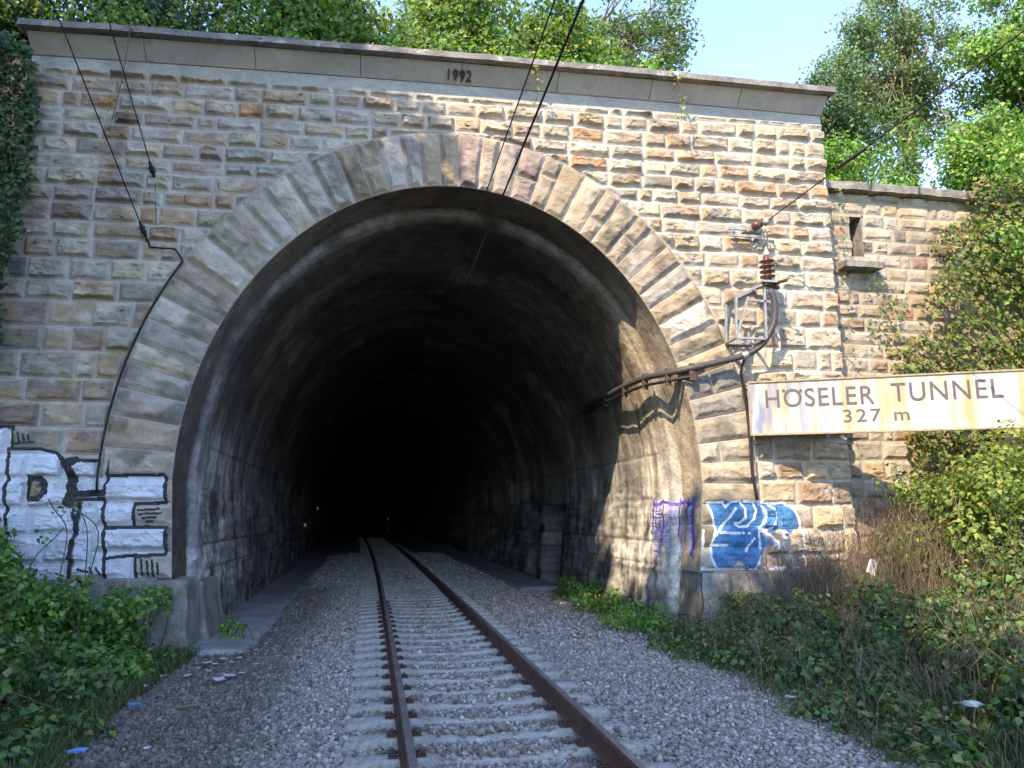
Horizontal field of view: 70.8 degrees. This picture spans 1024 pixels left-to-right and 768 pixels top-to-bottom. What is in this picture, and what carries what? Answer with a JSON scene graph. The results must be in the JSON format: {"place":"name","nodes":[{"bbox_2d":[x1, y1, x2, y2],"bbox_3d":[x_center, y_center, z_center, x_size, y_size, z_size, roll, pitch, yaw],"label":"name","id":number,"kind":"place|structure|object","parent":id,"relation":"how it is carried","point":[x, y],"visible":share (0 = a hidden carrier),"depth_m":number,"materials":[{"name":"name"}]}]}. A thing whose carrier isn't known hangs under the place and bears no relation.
{"place":"outdoors","nodes":[
{"label":"outdoors","id":0,"kind":"place"},
{"bbox_2d":[159,527,338,655],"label":"path","id":1,"kind":"structure","parent":0,"point":[260,612],"depth_m":15.75,"materials":[{"name":"concrete"}]},
{"bbox_2d":[217,611,254,640],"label":"weed tuft","id":2,"kind":"object","parent":1,"relation":"on","point":[225,626],"visible":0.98,"depth_m":11.67,"materials":[{"name":"green plant"}]},
{"bbox_2d":[367,527,565,590],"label":"path","id":3,"kind":"structure","parent":0,"point":[518,580],"depth_m":26.11,"materials":[{"name":"concrete"}]},
{"bbox_2d":[0,57,1023,767],"bbox_3d":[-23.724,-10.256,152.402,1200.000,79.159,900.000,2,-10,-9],"label":"ground","id":4,"kind":"structure","parent":0,"point":[968,567],"depth_m":10.50,"materials":[{"name":"plant"}]},
{"bbox_2d":[0,0,93,58],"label":"deciduous tree","id":5,"kind":"object","parent":4,"relation":"on","point":[11,11],"visible":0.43,"depth_m":14.30,"materials":[{"name":"green plant"}]},
{"bbox_2d":[20,496,98,620],"bbox_3d":[-6.255,2.447,10.003,0.797,1.802,0.447,2,-10,-9],"label":"sapling","id":6,"kind":"object","parent":4,"relation":"on","point":[60,516],"visible":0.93,"depth_m":10.11,"materials":[{"name":"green plant"}]},
{"bbox_2d":[0,692,120,767],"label":"bramble bush","id":7,"kind":"object","parent":4,"relation":"on","point":[15,748],"visible":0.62,"depth_m":6.45,"materials":[{"name":"green plant"}]},
{"bbox_2d":[0,581,128,714],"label":"bramble bush","id":8,"kind":"object","parent":4,"relation":"on","point":[17,672],"visible":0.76,"depth_m":7.91,"materials":[{"name":"green plant"}]},
{"bbox_2d":[8,584,181,656],"bbox_3d":[-6.113,3.370,10.024,2.534,1.098,1.550,-1,-10,5],"label":"bramble bush","id":9,"kind":"object","parent":4,"relation":"on","point":[132,631],"visible":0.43,"depth_m":9.89,"materials":[{"name":"green plant"}]},
{"bbox_2d":[0,517,192,682],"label":"bramble bush","id":10,"kind":"object","parent":4,"relation":"on","point":[13,585],"visible":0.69,"depth_m":9.33,"materials":[{"name":"green plant"}]},
{"bbox_2d":[0,644,202,767],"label":"grass","id":11,"kind":"structure","parent":4,"relation":"on","point":[60,741],"depth_m":7.33,"materials":[{"name":"plant"}]},
{"bbox_2d":[49,0,195,29],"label":"wall top bush","id":12,"kind":"object","parent":4,"relation":"on","point":[111,16],"visible":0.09,"depth_m":13.42,"materials":[{"name":"green plant"}]},
{"bbox_2d":[33,0,280,35],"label":"deciduous tree","id":13,"kind":"object","parent":4,"relation":"on","point":[162,9],"visible":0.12,"depth_m":15.03,"materials":[{"name":"green plant"}]},
{"bbox_2d":[199,0,404,44],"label":"deciduous tree","id":14,"kind":"object","parent":4,"relation":"on","point":[317,19],"visible":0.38,"depth_m":15.14,"materials":[{"name":"green plant"}]},
{"bbox_2d":[266,19,417,46],"bbox_3d":[-2.658,-6.139,14.680,5.232,1.871,2.138,1,-10,-5],"label":"wall top bush","id":15,"kind":"object","parent":4,"relation":"on","point":[286,35],"visible":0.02,"depth_m":14.19,"materials":[{"name":"green plant"}]},
{"bbox_2d":[0,17,858,653],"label":"tunnel portal","id":16,"kind":"object","parent":4,"relation":"on","point":[308,209],"visible":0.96,"depth_m":13.11,"materials":[{"name":"stone"}]},
{"bbox_2d":[0,28,44,345],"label":"ivy","id":17,"kind":"object","parent":16,"relation":"attached to","point":[11,168],"visible":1,"depth_m":11.28,"materials":[{"name":"green plant"}]},
{"bbox_2d":[51,0,149,242],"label":"guy wire","id":18,"kind":"object","parent":16,"relation":"attached to","point":[142,227],"visible":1,"depth_m":11.10,"materials":[{"name":"black metal"}]},
{"bbox_2d":[104,22,134,128],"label":"hanging vine","id":19,"kind":"object","parent":16,"relation":"hanging from","point":[115,100],"visible":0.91,"depth_m":11.72,"materials":[{"name":"green plant"}]},
{"bbox_2d":[102,0,155,216],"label":"guy wire","id":20,"kind":"object","parent":16,"relation":"attached to","point":[151,168],"visible":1,"depth_m":11.31,"materials":[{"name":"black metal"}]},
{"bbox_2d":[95,240,183,491],"bbox_3d":[-5.854,-0.347,11.376,0.993,4.073,0.064,2,-10,-9],"label":"cable","id":21,"kind":"object","parent":16,"relation":"attached to","point":[126,359],"visible":1,"depth_m":11.36,"materials":[{"name":"black rubber"}]},
{"bbox_2d":[386,0,555,445],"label":"overhead wire","id":22,"kind":"object","parent":16,"relation":"on","point":[494,168],"visible":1,"depth_m":10.51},
{"bbox_2d":[382,0,584,463],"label":"overhead wire","id":23,"kind":"object","parent":16,"relation":"on","point":[555,67],"visible":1,"depth_m":7.87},
{"bbox_2d":[531,65,543,107],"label":"hanging vine","id":24,"kind":"object","parent":16,"relation":"hanging from","point":[538,88],"visible":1,"depth_m":12.91,"materials":[{"name":"green plant"}]},
{"bbox_2d":[670,69,687,120],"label":"hanging vine","id":25,"kind":"object","parent":16,"relation":"hanging from","point":[681,99],"visible":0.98,"depth_m":13.33,"materials":[{"name":"green plant"}]},
{"bbox_2d":[582,290,778,413],"bbox_3d":[2.231,0.185,18.490,2.066,1.670,12.618,3,-11,-14],"label":"power cable","id":26,"kind":"object","parent":16,"relation":"attached to","point":[668,373],"visible":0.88,"depth_m":12.83,"materials":[{"name":"black rubber"}]},
{"bbox_2d":[739,359,757,499],"bbox_3d":[4.170,0.773,12.720,0.150,2.525,0.266,-7,-12,34],"label":"earth cable","id":27,"kind":"object","parent":16,"relation":"attached to","point":[749,436],"visible":0.98,"depth_m":12.74,"materials":[{"name":"black rubber"}]},
{"bbox_2d":[728,218,769,238],"bbox_3d":[4.394,-2.896,13.385,0.746,0.344,0.329,2,-10,-9],"label":"wire anchor","id":28,"kind":"object","parent":16,"relation":"attached to","point":[757,225],"visible":1,"depth_m":13.34,"materials":[{"name":"metal"}]},
{"bbox_2d":[768,30,1023,219],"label":"anchored line","id":29,"kind":"object","parent":28,"relation":"attached to","point":[852,157],"visible":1,"depth_m":10.37,"materials":[{"name":"metal"}]},
{"bbox_2d":[724,232,787,344],"bbox_3d":[4.377,-1.816,12.964,0.986,2.142,0.686,2,-10,-9],"label":"cable bracket","id":30,"kind":"object","parent":16,"relation":"attached to","point":[767,271],"visible":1,"depth_m":12.88,"materials":[{"name":"metal"}]},
{"bbox_2d":[747,369,1023,444],"bbox_3d":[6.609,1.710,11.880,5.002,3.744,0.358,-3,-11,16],"label":"name sign","id":31,"kind":"object","parent":16,"relation":"attached to","point":[965,400],"visible":1,"depth_m":12.05,"materials":[{"name":"metal"}]},
{"bbox_2d":[328,0,543,58],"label":"deciduous tree","id":32,"kind":"object","parent":4,"relation":"on","point":[444,25],"visible":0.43,"depth_m":15.33,"materials":[{"name":"green plant"}]},
{"bbox_2d":[499,0,629,64],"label":"deciduous tree","id":33,"kind":"object","parent":4,"relation":"on","point":[588,42],"visible":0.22,"depth_m":16.42,"materials":[{"name":"green plant"}]},
{"bbox_2d":[486,43,669,70],"bbox_3d":[1.071,-5.792,15.102,4.343,2.369,2.078,2,-10,-9],"label":"wall top bush","id":34,"kind":"object","parent":4,"relation":"on","point":[650,65],"visible":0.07,"depth_m":14.73,"materials":[{"name":"green plant"}]},
{"bbox_2d":[581,0,704,72],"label":"feathery tree","id":35,"kind":"object","parent":4,"relation":"on","point":[636,33],"visible":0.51,"depth_m":19.01,"materials":[{"name":"green plant"}]},
{"bbox_2d":[625,585,841,662],"bbox_3d":[3.241,3.648,10.708,2.838,1.315,2.875,2,-10,-9],"label":"weed strip","id":36,"kind":"object","parent":4,"relation":"on","point":[700,641],"visible":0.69,"depth_m":10.41,"materials":[{"name":"green plant"}]},
{"bbox_2d":[623,559,1023,767],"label":"grass","id":37,"kind":"structure","parent":4,"relation":"on","point":[989,740],"depth_m":7.01,"materials":[{"name":"plant"}]},
{"bbox_2d":[647,493,1023,743],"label":"dry stalks","id":38,"kind":"object","parent":4,"relation":"on","point":[856,665],"visible":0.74,"depth_m":8.31,"materials":[{"name":"plant"}]},
{"bbox_2d":[795,63,891,183],"bbox_3d":[9.541,-5.836,20.732,3.618,6.856,3.041,2,-10,-9],"label":"dark tree","id":39,"kind":"object","parent":4,"relation":"on","point":[833,120],"visible":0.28,"depth_m":20.49,"materials":[{"name":"green plant"}]},
{"bbox_2d":[701,571,996,689],"bbox_3d":[4.053,3.160,9.006,2.811,1.469,2.981,2,-10,-9],"label":"nettle patch","id":40,"kind":"object","parent":4,"relation":"on","point":[819,655],"visible":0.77,"depth_m":8.86,"materials":[{"name":"green plant"}]},
{"bbox_2d":[716,457,1016,618],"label":"dry stalks","id":41,"kind":"object","parent":4,"relation":"on","point":[852,567],"visible":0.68,"depth_m":11.52,"materials":[{"name":"plant"}]},
{"bbox_2d":[866,559,876,575],"bbox_3d":[5.563,2.827,11.114,0.167,0.240,0.058,21,-11,-16],"label":"pale rag","id":42,"kind":"object","parent":41,"relation":"hanging from","point":[870,563],"visible":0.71,"depth_m":11.09,"materials":[{"name":"white fabric"}]},
{"bbox_2d":[798,0,985,183],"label":"robinia tree","id":43,"kind":"object","parent":4,"relation":"on","point":[908,90],"visible":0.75,"depth_m":23.25,"materials":[{"name":"green plant"}]},
{"bbox_2d":[779,620,1023,767],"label":"bramble bush","id":44,"kind":"object","parent":4,"relation":"on","point":[946,740],"visible":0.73,"depth_m":6.57,"materials":[{"name":"green plant"}]},
{"bbox_2d":[959,700,984,706],"bbox_3d":[2.841,1.971,4.443,0.136,0.030,0.059,-6,-12,31],"label":"plastic bag","id":45,"kind":"object","parent":44,"relation":"in","point":[971,703],"visible":1,"depth_m":4.43,"materials":[{"name":"white plastic"}]},
{"bbox_2d":[822,117,985,190],"bbox_3d":[8.363,-4.570,16.767,4.752,2.511,2.771,2,-10,-9],"label":"wall top bush","id":46,"kind":"object","parent":4,"relation":"on","point":[838,155],"visible":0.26,"depth_m":16.30,"materials":[{"name":"green plant"}]},
{"bbox_2d":[835,475,993,599],"bbox_3d":[6.706,2.671,12.304,2.732,2.197,2.423,2,-10,-9],"label":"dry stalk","id":47,"kind":"object","parent":4,"relation":"on","point":[883,534],"visible":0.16,"depth_m":12.11,"materials":[{"name":"brown plant"}]},
{"bbox_2d":[826,180,1023,556],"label":"wing wall","id":48,"kind":"structure","parent":4,"relation":"on","point":[885,231],"depth_m":14.36,"materials":[{"name":"stone"}]},
{"bbox_2d":[830,188,858,376],"bbox_3d":[6.458,-1.871,13.937,0.311,4.363,0.150,2,-10,-9],"label":"ivy","id":49,"kind":"object","parent":48,"relation":"attached to","point":[844,255],"visible":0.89,"depth_m":14.04,"materials":[{"name":"green plant"}]},
{"bbox_2d":[864,271,908,355],"bbox_3d":[7.343,-1.468,14.093,0.944,1.902,0.211,2,-10,-9],"label":"ivy","id":50,"kind":"object","parent":48,"relation":"attached to","point":[894,303],"visible":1,"depth_m":14.07,"materials":[{"name":"green plant"}]},
{"bbox_2d":[904,430,988,501],"bbox_3d":[8.478,1.466,13.564,2.176,1.524,0.430,2,-10,-9],"label":"ivy","id":51,"kind":"object","parent":48,"relation":"attached to","point":[944,444],"visible":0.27,"depth_m":13.49,"materials":[{"name":"green plant"}]},
{"bbox_2d":[890,165,1023,471],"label":"ivy","id":52,"kind":"object","parent":48,"relation":"attached to","point":[962,253],"visible":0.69,"depth_m":13.94,"materials":[{"name":"green plant"}]},
{"bbox_2d":[854,532,1023,679],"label":"bramble bush","id":53,"kind":"object","parent":4,"relation":"on","point":[988,581],"visible":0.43,"depth_m":9.00,"materials":[{"name":"green plant"}]},
{"bbox_2d":[871,417,1023,575],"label":"leafy bush","id":54,"kind":"object","parent":4,"relation":"on","point":[987,492],"visible":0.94,"depth_m":10.86,"materials":[{"name":"green plant"}]},
{"bbox_2d":[924,95,1023,194],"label":"deciduous tree","id":55,"kind":"object","parent":4,"relation":"on","point":[979,140],"visible":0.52,"depth_m":16.09,"materials":[{"name":"green plant"}]},
{"bbox_2d":[927,0,1023,189],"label":"deciduous tree","id":56,"kind":"object","parent":4,"relation":"on","point":[1006,62],"visible":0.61,"depth_m":21.98,"materials":[{"name":"green plant"}]},
{"bbox_2d":[961,131,1023,440],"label":"slope bush","id":57,"kind":"object","parent":4,"relation":"on","point":[1001,168],"visible":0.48,"depth_m":14.22,"materials":[{"name":"green plant"}]},
{"bbox_2d":[55,0,1022,190],"label":"sky","id":58,"kind":"structure","parent":0,"point":[769,40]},
{"label":"tunnel floor","id":59,"kind":"structure","parent":0,"visible":0},
{"bbox_2d":[32,525,928,767],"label":"track bed","id":60,"kind":"object","parent":59,"relation":"on","point":[347,542],"visible":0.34,"depth_m":11.60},
{"bbox_2d":[331,524,417,767],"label":"rail","id":61,"kind":"object","parent":60,"relation":"on","point":[406,750],"visible":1,"depth_m":7.15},
{"bbox_2d":[361,568,432,571],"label":"sleeper","id":62,"kind":"object","parent":60,"relation":"on","point":[399,570],"visible":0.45,"depth_m":24.74,"materials":[{"name":"concrete"}]},
{"bbox_2d":[362,569,435,571],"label":"sleeper","id":63,"kind":"object","parent":60,"relation":"on","point":[395,571],"visible":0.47,"depth_m":24.20,"materials":[{"name":"concrete"}]},
{"bbox_2d":[361,572,437,574],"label":"sleeper","id":64,"kind":"object","parent":60,"relation":"on","point":[399,574],"visible":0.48,"depth_m":23.14,"materials":[{"name":"concrete"}]},
{"bbox_2d":[362,571,436,572],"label":"sleeper","id":65,"kind":"object","parent":60,"relation":"on","point":[397,572],"visible":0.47,"depth_m":23.73,"materials":[{"name":"concrete"}]},
{"bbox_2d":[362,573,440,575],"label":"sleeper","id":66,"kind":"object","parent":60,"relation":"on","point":[390,575],"visible":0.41,"depth_m":22.53,"materials":[{"name":"concrete"}]},
{"bbox_2d":[361,576,443,579],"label":"sleeper","id":67,"kind":"object","parent":60,"relation":"on","point":[395,578],"visible":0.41,"depth_m":21.48,"materials":[{"name":"concrete"}]},
{"bbox_2d":[364,575,441,577],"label":"sleeper","id":68,"kind":"object","parent":60,"relation":"on","point":[397,577],"visible":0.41,"depth_m":22.10,"materials":[{"name":"concrete"}]},
{"bbox_2d":[362,578,445,580],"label":"sleeper","id":69,"kind":"object","parent":60,"relation":"on","point":[394,580],"visible":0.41,"depth_m":20.92,"materials":[{"name":"concrete"}]},
{"bbox_2d":[361,579,448,582],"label":"sleeper","id":70,"kind":"object","parent":60,"relation":"on","point":[403,581],"visible":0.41,"depth_m":20.55,"materials":[{"name":"concrete"}]},
{"bbox_2d":[361,581,450,584],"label":"sleeper","id":71,"kind":"object","parent":60,"relation":"on","point":[401,583],"visible":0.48,"depth_m":19.91,"materials":[{"name":"concrete"}]},
{"bbox_2d":[361,583,453,586],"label":"sleeper","id":72,"kind":"object","parent":60,"relation":"on","point":[401,585],"visible":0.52,"depth_m":19.39,"materials":[{"name":"concrete"}]},
{"bbox_2d":[360,584,455,588],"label":"sleeper","id":73,"kind":"object","parent":60,"relation":"on","point":[429,586],"visible":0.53,"depth_m":18.87,"materials":[{"name":"concrete"}]},
{"bbox_2d":[360,587,458,590],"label":"sleeper","id":74,"kind":"object","parent":60,"relation":"on","point":[364,589],"visible":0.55,"depth_m":18.36,"materials":[{"name":"concrete"}]},
{"bbox_2d":[360,589,460,592],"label":"sleeper","id":75,"kind":"object","parent":60,"relation":"on","point":[388,591],"visible":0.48,"depth_m":17.82,"materials":[{"name":"concrete"}]},
{"bbox_2d":[361,591,463,594],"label":"sleeper","id":76,"kind":"object","parent":60,"relation":"on","point":[433,593],"visible":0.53,"depth_m":17.29,"materials":[{"name":"concrete"}]},
{"bbox_2d":[361,593,465,597],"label":"sleeper","id":77,"kind":"object","parent":60,"relation":"on","point":[392,596],"visible":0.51,"depth_m":16.78,"materials":[{"name":"concrete"}]},
{"bbox_2d":[359,596,469,600],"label":"sleeper","id":78,"kind":"object","parent":60,"relation":"on","point":[397,599],"visible":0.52,"depth_m":16.24,"materials":[{"name":"concrete"}]},
{"bbox_2d":[359,598,473,603],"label":"sleeper","id":79,"kind":"object","parent":60,"relation":"on","point":[403,602],"visible":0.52,"depth_m":15.72,"materials":[{"name":"concrete"}]},
{"bbox_2d":[359,599,477,606],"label":"sleeper","id":80,"kind":"object","parent":60,"relation":"on","point":[449,602],"visible":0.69,"depth_m":15.18,"materials":[{"name":"concrete"}]},
{"bbox_2d":[359,602,480,610],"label":"sleeper","id":81,"kind":"object","parent":60,"relation":"on","point":[451,605],"visible":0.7,"depth_m":14.64,"materials":[{"name":"concrete"}]},
{"bbox_2d":[358,605,485,614],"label":"sleeper","id":82,"kind":"object","parent":60,"relation":"on","point":[454,609],"visible":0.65,"depth_m":14.14,"materials":[{"name":"concrete"}]},
{"bbox_2d":[358,609,490,617],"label":"sleeper","id":83,"kind":"object","parent":60,"relation":"on","point":[457,613],"visible":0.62,"depth_m":13.58,"materials":[{"name":"concrete"}]},
{"bbox_2d":[357,613,495,622],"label":"sleeper","id":84,"kind":"object","parent":60,"relation":"on","point":[458,618],"visible":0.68,"depth_m":13.07,"materials":[{"name":"concrete"}]},
{"bbox_2d":[359,617,499,626],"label":"sleeper","id":85,"kind":"object","parent":60,"relation":"on","point":[458,623],"visible":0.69,"depth_m":12.53,"materials":[{"name":"concrete"}]},
{"bbox_2d":[356,621,506,632],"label":"sleeper","id":86,"kind":"object","parent":60,"relation":"on","point":[470,625],"visible":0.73,"depth_m":11.99,"materials":[{"name":"concrete"}]},
{"bbox_2d":[356,626,511,637],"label":"sleeper","id":87,"kind":"object","parent":60,"relation":"on","point":[475,630],"visible":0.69,"depth_m":11.46,"materials":[{"name":"concrete"}]},
{"bbox_2d":[355,631,519,644],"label":"sleeper","id":88,"kind":"object","parent":60,"relation":"on","point":[381,638],"visible":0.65,"depth_m":10.90,"materials":[{"name":"concrete"}]},
{"bbox_2d":[354,637,526,651],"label":"sleeper","id":89,"kind":"object","parent":60,"relation":"on","point":[486,642],"visible":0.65,"depth_m":10.36,"materials":[{"name":"concrete"}]},
{"bbox_2d":[354,644,534,658],"bbox_3d":[-0.905,3.752,9.927,2.500,0.284,0.245,2,-10,-11],"label":"sleeper","id":90,"kind":"object","parent":60,"relation":"on","point":[382,652],"visible":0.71,"depth_m":9.86,"materials":[{"name":"concrete"}]},
{"bbox_2d":[353,651,544,667],"bbox_3d":[-0.800,3.660,9.395,2.500,0.284,0.243,2,-10,-11],"label":"sleeper","id":91,"kind":"object","parent":60,"relation":"on","point":[499,657],"visible":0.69,"depth_m":9.33,"materials":[{"name":"concrete"}]},
{"bbox_2d":[352,659,554,677],"bbox_3d":[-0.695,3.559,8.864,2.500,0.284,0.251,2,-10,-11],"label":"sleeper","id":92,"kind":"object","parent":60,"relation":"on","point":[507,666],"visible":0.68,"depth_m":8.80,"materials":[{"name":"concrete"}]},
{"bbox_2d":[350,668,566,687],"bbox_3d":[-0.590,3.461,8.333,2.500,0.284,0.252,2,-10,-11],"label":"sleeper","id":93,"kind":"object","parent":60,"relation":"on","point":[378,682],"visible":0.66,"depth_m":8.26,"materials":[{"name":"concrete"}]},
{"bbox_2d":[349,678,580,699],"bbox_3d":[-0.486,3.370,7.801,2.500,0.284,0.245,2,-10,-11],"label":"sleeper","id":94,"kind":"object","parent":60,"relation":"on","point":[525,685],"visible":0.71,"depth_m":7.73,"materials":[{"name":"concrete"}]},
{"bbox_2d":[347,690,593,714],"bbox_3d":[-0.382,3.274,7.269,2.500,0.284,0.245,2,-10,-11],"label":"sleeper","id":95,"kind":"object","parent":60,"relation":"on","point":[411,703],"visible":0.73,"depth_m":7.20,"materials":[{"name":"concrete"}]},
{"bbox_2d":[345,703,612,731],"bbox_3d":[-0.278,3.173,6.738,2.500,0.284,0.262,2,-10,-11],"label":"sleeper","id":96,"kind":"object","parent":60,"relation":"on","point":[386,721],"visible":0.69,"depth_m":6.67,"materials":[{"name":"concrete"}]},
{"bbox_2d":[343,719,630,751],"bbox_3d":[-0.174,3.079,6.206,2.500,0.284,0.261,2,-10,-11],"label":"sleeper","id":97,"kind":"object","parent":60,"relation":"on","point":[386,741],"visible":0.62,"depth_m":6.14,"materials":[{"name":"concrete"}]},
{"bbox_2d":[339,524,646,767],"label":"rail","id":98,"kind":"object","parent":60,"relation":"on","point":[606,746],"visible":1,"depth_m":7.15,"materials":[{"name":"metal"}]},
{"bbox_2d":[341,738,655,767],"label":"sleeper","id":99,"kind":"object","parent":60,"relation":"on","point":[390,759],"visible":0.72,"depth_m":5.62,"materials":[{"name":"concrete"}]},
{"bbox_2d":[591,760,676,767],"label":"sleeper","id":100,"kind":"object","parent":60,"relation":"on","point":[604,764],"visible":0.51,"depth_m":5.34,"materials":[{"name":"concrete"}]},
{"bbox_2d":[3,551,966,767],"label":"ballast","id":101,"kind":"structure","parent":59,"relation":"on","point":[755,717],"depth_m":7.58,"materials":[{"name":"gravel"}]},
{"bbox_2d":[67,747,88,753],"bbox_3d":[-2.999,2.527,4.971,0.134,0.025,0.077,1,-10,-4],"label":"plastic wrapper","id":102,"kind":"object","parent":101,"relation":"on","point":[78,750],"visible":1,"depth_m":4.96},
{"bbox_2d":[128,702,141,706],"bbox_3d":[-3.905,3.322,7.467,0.164,0.032,0.085,-1,-10,6],"label":"plastic wrapper","id":103,"kind":"object","parent":101,"relation":"on","point":[135,704],"visible":1,"depth_m":7.45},
{"bbox_2d":[172,703,205,707],"bbox_3d":[-3.388,3.364,7.537,0.337,0.015,0.048,6,-12,-31],"label":"timber offcut","id":104,"kind":"object","parent":101,"relation":"on","point":[196,704],"visible":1,"depth_m":7.53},
{"bbox_2d":[213,676,226,680],"bbox_3d":[-3.536,3.560,8.697,0.134,0.024,0.234,7,-12,-32],"label":"foam scrap","id":105,"kind":"object","parent":101,"relation":"on","point":[219,678],"visible":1,"depth_m":8.66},
{"bbox_2d":[547,571,683,634],"bbox_3d":[1.945,4.606,15.225,1.824,0.820,6.939,2,-10,-9],"label":"weed strip","id":106,"kind":"object","parent":59,"relation":"on","point":[577,592],"visible":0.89,"depth_m":14.19,"materials":[{"name":"green plant"}]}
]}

